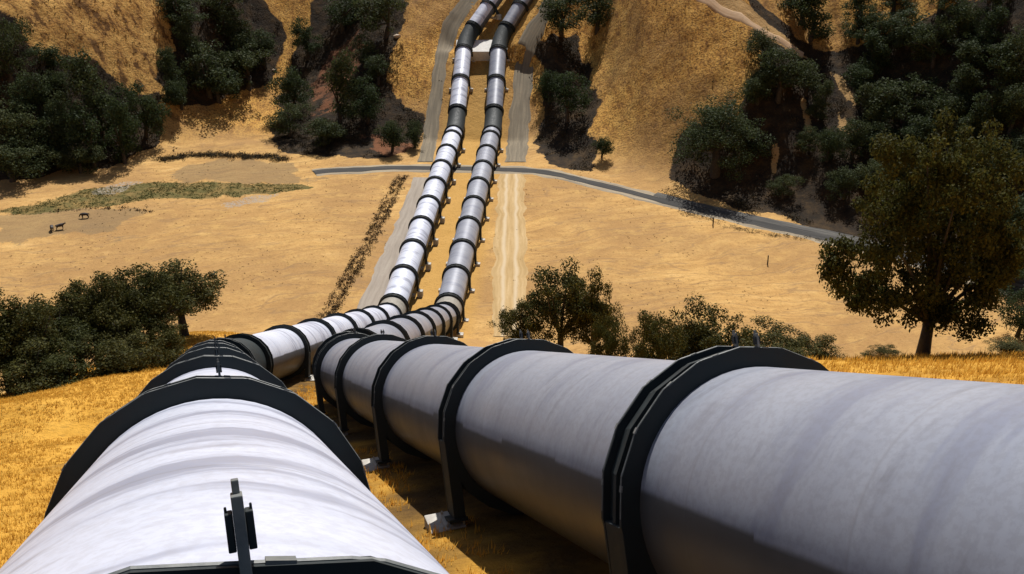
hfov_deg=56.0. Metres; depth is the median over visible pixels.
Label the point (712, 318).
oak tree
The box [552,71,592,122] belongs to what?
oak tree
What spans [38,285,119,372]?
oak tree
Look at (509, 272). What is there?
dirt track
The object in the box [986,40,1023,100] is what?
oak tree
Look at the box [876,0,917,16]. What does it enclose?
oak tree
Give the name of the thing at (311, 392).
dry grass
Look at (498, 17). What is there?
concrete pier
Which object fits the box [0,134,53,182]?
oak tree
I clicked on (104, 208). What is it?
creek brush
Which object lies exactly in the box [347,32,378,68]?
oak tree
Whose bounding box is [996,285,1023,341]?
oak tree
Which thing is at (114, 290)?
oak tree
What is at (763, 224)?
cross road
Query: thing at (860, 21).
oak tree
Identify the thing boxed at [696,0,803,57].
ridge track
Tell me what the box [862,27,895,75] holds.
oak tree
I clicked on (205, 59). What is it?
oak tree
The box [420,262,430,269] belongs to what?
concrete pier
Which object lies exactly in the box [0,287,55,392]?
oak tree
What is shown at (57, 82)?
oak tree
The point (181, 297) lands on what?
oak tree
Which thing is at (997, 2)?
oak tree
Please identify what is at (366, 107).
oak tree
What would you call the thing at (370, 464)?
concrete pier
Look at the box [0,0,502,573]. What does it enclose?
pipeline
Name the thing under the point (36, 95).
oak tree
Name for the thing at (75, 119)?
oak tree
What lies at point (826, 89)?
oak tree
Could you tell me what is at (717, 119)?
oak tree
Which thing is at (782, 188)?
oak tree
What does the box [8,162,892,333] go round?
pasture tufts
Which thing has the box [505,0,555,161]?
hill lane
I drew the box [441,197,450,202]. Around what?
concrete pier
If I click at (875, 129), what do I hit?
oak tree
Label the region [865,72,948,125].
oak tree
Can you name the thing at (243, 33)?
oak tree
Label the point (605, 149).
shrub
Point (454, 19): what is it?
hill lane
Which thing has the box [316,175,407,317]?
ditch brush
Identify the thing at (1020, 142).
oak tree
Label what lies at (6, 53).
oak tree
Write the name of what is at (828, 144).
oak tree
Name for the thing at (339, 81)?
oak tree
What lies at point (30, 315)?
oak tree
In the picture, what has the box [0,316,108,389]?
oak tree
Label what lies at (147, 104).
oak tree
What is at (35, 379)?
oak tree
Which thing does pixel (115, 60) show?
hill tufts
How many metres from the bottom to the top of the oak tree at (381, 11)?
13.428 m
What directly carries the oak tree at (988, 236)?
on the ground at (646, 62)
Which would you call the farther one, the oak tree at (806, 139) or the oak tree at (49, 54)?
the oak tree at (49, 54)
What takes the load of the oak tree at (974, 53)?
on the ground at (646, 62)
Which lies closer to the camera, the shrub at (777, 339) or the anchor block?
the shrub at (777, 339)
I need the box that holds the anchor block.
[456,40,491,60]
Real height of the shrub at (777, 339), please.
2.700 m
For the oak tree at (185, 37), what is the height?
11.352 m
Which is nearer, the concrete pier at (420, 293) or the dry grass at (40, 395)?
the dry grass at (40, 395)
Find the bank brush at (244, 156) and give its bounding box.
[156,149,291,162]
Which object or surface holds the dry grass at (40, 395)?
on the ground at (646, 62)
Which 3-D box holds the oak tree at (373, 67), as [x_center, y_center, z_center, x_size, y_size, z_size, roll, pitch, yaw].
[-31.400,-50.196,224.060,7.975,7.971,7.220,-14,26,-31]
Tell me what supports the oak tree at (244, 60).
on the ground at (646, 62)
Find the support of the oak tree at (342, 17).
on the ground at (646, 62)
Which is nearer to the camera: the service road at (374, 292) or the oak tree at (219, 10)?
the service road at (374, 292)
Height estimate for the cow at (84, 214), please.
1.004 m
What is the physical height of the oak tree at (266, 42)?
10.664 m
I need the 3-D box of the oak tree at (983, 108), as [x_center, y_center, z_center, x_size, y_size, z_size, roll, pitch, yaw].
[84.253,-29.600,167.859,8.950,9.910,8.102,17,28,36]
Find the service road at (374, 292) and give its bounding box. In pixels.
[357,177,427,308]
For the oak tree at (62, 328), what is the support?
on the ground at (646, 62)
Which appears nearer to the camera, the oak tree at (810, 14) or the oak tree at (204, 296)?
the oak tree at (204, 296)
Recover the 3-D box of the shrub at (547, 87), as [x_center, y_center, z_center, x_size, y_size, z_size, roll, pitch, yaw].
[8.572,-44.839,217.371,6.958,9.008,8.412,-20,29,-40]
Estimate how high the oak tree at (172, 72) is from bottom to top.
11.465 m
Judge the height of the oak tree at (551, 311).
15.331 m
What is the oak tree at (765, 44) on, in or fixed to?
on the ground at (646, 62)
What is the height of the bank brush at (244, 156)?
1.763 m
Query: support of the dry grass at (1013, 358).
on the ground at (646, 62)
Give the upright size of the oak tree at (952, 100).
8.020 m
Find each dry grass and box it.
[0,330,238,567]
[293,384,529,573]
[807,348,1023,384]
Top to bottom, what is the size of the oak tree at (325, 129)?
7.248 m
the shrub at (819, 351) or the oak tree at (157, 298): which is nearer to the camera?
the shrub at (819, 351)
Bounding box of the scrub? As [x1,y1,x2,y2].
[0,1,1023,238]
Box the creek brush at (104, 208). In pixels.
[50,205,152,212]
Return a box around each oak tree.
[0,17,33,83]
[0,69,51,126]
[0,98,49,151]
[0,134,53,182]
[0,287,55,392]
[0,292,66,387]
[0,305,16,342]
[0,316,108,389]
[0,336,83,397]
[19,42,62,77]
[26,136,67,175]
[31,115,84,150]
[33,299,78,352]
[36,88,75,137]
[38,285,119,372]
[44,69,70,98]
[51,143,107,173]
[52,279,147,371]
[55,270,149,342]
[55,329,158,378]
[59,47,134,142]
[61,98,109,167]
[90,317,185,371]
[96,266,175,337]
[104,95,141,163]
[106,80,171,138]
[111,262,194,340]
[127,309,188,357]
[133,258,228,336]
[153,46,187,89]
[155,0,208,28]
[160,80,187,109]
[169,13,201,59]
[176,38,243,98]
[198,0,243,28]
[200,67,242,103]
[213,9,260,52]
[216,43,272,90]
[241,27,277,69]
[262,102,317,136]
[265,65,315,112]
[289,15,326,59]
[300,116,347,145]
[322,0,366,33]
[322,47,358,123]
[343,75,386,124]
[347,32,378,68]
[351,0,408,38]
[361,54,393,85]
[487,298,555,340]
[524,255,604,346]
[535,0,587,36]
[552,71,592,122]
[560,265,625,354]
[570,0,614,34]
[586,313,639,356]
[631,309,687,359]
[638,306,718,359]
[655,292,755,359]
[663,89,777,182]
[699,312,776,349]
[735,69,778,105]
[744,27,783,67]
[757,47,818,103]
[765,173,807,198]
[777,0,829,24]
[786,58,826,96]
[789,0,835,41]
[793,125,820,153]
[803,78,834,119]
[812,128,846,163]
[815,106,1023,356]
[824,166,859,200]
[830,116,872,161]
[838,4,883,44]
[840,0,879,23]
[842,56,883,100]
[850,11,903,51]
[850,81,893,126]
[851,120,902,164]
[853,158,891,195]
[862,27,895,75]
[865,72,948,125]
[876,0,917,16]
[879,6,934,49]
[884,154,924,183]
[886,114,937,148]
[889,152,933,187]
[896,116,940,153]
[902,13,975,68]
[905,24,954,54]
[909,91,970,135]
[928,0,956,14]
[936,0,992,47]
[942,94,984,137]
[945,32,995,73]
[946,62,988,104]
[947,139,983,170]
[948,109,984,152]
[967,4,1011,55]
[970,134,1021,186]
[972,90,1023,140]
[981,0,1009,22]
[985,81,1023,136]
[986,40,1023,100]
[992,24,1023,70]
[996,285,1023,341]
[1006,194,1023,230]
[1009,128,1023,163]
[1010,146,1023,160]
[1016,264,1023,292]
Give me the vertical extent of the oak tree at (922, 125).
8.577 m
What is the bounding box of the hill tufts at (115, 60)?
[0,0,214,152]
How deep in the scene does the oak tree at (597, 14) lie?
227.00 m
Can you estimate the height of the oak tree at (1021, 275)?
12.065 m
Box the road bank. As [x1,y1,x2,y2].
[653,192,1023,287]
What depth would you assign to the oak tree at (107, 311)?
85.47 m
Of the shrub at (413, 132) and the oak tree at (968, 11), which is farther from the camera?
the shrub at (413, 132)
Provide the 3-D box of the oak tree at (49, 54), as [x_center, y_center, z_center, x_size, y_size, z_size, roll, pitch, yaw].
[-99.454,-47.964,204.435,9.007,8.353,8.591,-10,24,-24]
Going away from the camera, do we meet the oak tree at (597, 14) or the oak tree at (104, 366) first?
the oak tree at (104, 366)
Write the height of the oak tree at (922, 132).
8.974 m
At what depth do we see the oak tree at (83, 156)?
192.73 m
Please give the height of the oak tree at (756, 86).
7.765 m
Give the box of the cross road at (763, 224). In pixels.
[313,166,1023,295]
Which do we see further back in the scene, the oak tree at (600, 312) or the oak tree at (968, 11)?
the oak tree at (968, 11)
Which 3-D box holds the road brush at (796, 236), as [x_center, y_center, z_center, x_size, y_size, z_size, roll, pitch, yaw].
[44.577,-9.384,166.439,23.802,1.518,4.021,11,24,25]
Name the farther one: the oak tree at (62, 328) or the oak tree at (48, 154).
the oak tree at (48, 154)
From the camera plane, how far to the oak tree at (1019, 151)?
158.51 m
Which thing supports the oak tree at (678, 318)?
on the ground at (646, 62)
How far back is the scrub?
210.11 m
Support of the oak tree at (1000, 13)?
on the ground at (646, 62)
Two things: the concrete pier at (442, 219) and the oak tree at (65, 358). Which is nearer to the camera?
the oak tree at (65, 358)
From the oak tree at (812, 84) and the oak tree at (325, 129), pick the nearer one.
the oak tree at (812, 84)
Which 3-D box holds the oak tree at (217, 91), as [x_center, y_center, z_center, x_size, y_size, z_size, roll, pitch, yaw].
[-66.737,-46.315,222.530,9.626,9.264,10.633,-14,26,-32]
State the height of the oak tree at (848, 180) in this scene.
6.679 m
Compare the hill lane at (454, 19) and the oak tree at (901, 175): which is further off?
the hill lane at (454, 19)
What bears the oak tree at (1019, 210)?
on the ground at (646, 62)
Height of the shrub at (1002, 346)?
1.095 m
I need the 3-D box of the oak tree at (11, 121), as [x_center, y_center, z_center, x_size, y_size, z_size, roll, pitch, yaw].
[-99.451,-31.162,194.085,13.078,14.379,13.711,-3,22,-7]
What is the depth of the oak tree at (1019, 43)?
168.46 m
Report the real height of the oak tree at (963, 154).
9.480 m
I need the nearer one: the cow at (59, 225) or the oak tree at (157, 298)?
the oak tree at (157, 298)
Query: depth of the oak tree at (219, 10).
235.02 m
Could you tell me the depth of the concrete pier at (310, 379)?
76.73 m
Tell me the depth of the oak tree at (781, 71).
187.41 m
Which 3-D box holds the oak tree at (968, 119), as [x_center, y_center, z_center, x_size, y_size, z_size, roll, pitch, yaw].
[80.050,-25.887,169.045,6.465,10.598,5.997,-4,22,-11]
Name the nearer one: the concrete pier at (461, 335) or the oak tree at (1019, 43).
the concrete pier at (461, 335)
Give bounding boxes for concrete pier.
[305,374,313,380]
[361,456,389,471]
[411,289,422,296]
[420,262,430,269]
[424,511,465,533]
[428,238,438,245]
[435,216,444,222]
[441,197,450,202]
[457,332,463,337]
[490,14,500,19]
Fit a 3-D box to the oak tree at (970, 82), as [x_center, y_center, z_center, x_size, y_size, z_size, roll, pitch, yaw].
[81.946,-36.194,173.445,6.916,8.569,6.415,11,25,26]
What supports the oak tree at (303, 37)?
on the ground at (646, 62)
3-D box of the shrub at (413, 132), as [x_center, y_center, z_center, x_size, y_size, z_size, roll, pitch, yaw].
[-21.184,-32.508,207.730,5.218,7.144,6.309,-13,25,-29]
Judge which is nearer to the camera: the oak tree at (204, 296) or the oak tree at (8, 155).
the oak tree at (204, 296)
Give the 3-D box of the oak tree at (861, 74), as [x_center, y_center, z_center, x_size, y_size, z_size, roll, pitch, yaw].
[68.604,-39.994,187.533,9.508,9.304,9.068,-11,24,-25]
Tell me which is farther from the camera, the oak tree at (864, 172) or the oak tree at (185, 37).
the oak tree at (185, 37)
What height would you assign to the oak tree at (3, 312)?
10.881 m
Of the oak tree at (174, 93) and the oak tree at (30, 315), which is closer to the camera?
the oak tree at (30, 315)
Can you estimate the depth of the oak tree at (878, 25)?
191.45 m
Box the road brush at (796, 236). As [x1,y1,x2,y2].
[708,218,834,241]
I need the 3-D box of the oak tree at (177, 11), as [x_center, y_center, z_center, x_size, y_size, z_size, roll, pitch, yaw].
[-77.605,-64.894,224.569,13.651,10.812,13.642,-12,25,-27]
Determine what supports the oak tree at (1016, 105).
on the ground at (646, 62)
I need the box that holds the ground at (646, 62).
[0,0,1023,573]
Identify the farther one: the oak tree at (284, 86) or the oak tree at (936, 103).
the oak tree at (284, 86)
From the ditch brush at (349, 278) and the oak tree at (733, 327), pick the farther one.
the ditch brush at (349, 278)
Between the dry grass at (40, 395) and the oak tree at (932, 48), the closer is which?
the dry grass at (40, 395)
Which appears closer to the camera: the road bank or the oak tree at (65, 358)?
the oak tree at (65, 358)
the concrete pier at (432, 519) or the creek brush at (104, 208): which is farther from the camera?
the creek brush at (104, 208)
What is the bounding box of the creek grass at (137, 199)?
[1,180,310,214]
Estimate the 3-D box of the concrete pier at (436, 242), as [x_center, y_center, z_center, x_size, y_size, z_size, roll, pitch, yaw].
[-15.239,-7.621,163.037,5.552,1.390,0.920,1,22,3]
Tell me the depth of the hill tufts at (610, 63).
217.05 m
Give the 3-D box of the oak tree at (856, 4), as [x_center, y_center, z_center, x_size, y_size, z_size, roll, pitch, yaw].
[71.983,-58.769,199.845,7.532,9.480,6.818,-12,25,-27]
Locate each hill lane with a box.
[417,0,477,161]
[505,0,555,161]
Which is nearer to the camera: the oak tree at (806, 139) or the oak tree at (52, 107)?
the oak tree at (806, 139)
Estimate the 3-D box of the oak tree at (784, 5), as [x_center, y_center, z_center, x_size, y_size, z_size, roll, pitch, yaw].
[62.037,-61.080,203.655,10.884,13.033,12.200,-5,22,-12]
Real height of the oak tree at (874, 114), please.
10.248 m
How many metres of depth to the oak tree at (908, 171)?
167.01 m
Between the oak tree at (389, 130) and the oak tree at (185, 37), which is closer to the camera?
the oak tree at (389, 130)
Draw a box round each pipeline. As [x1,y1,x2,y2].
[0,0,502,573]
[312,0,1023,573]
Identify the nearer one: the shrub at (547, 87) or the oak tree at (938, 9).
the oak tree at (938, 9)
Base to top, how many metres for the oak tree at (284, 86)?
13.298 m
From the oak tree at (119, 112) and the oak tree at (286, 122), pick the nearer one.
the oak tree at (119, 112)
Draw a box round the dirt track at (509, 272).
[491,174,528,336]
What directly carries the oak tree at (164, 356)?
on the ground at (646, 62)
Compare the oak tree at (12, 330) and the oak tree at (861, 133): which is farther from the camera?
the oak tree at (861, 133)
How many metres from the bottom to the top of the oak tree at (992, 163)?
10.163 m
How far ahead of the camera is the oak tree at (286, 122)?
213.13 m
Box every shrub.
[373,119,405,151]
[403,118,425,148]
[532,69,561,104]
[590,136,614,157]
[738,315,813,357]
[791,331,848,359]
[860,344,904,357]
[983,335,1023,353]
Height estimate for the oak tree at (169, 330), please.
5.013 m
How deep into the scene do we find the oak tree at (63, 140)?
194.28 m
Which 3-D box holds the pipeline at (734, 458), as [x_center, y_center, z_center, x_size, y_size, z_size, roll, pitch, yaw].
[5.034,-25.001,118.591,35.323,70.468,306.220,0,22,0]
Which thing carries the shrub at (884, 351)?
on the ground at (646, 62)
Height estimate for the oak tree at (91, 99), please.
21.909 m
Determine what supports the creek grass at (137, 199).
on the ground at (646, 62)
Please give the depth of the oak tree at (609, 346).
58.75 m
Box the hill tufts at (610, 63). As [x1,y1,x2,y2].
[373,1,857,127]
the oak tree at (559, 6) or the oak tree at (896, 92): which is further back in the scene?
the oak tree at (559, 6)
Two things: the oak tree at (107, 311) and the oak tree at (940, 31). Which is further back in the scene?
the oak tree at (940, 31)
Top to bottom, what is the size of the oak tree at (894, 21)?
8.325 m
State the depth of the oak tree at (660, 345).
58.14 m
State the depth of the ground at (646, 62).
180.67 m
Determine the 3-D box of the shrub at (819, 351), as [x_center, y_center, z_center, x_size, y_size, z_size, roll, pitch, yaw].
[17.013,3.646,53.708,3.828,2.389,3.689,14,26,31]
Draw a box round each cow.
[55,223,65,229]
[79,213,89,217]
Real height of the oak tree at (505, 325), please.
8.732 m

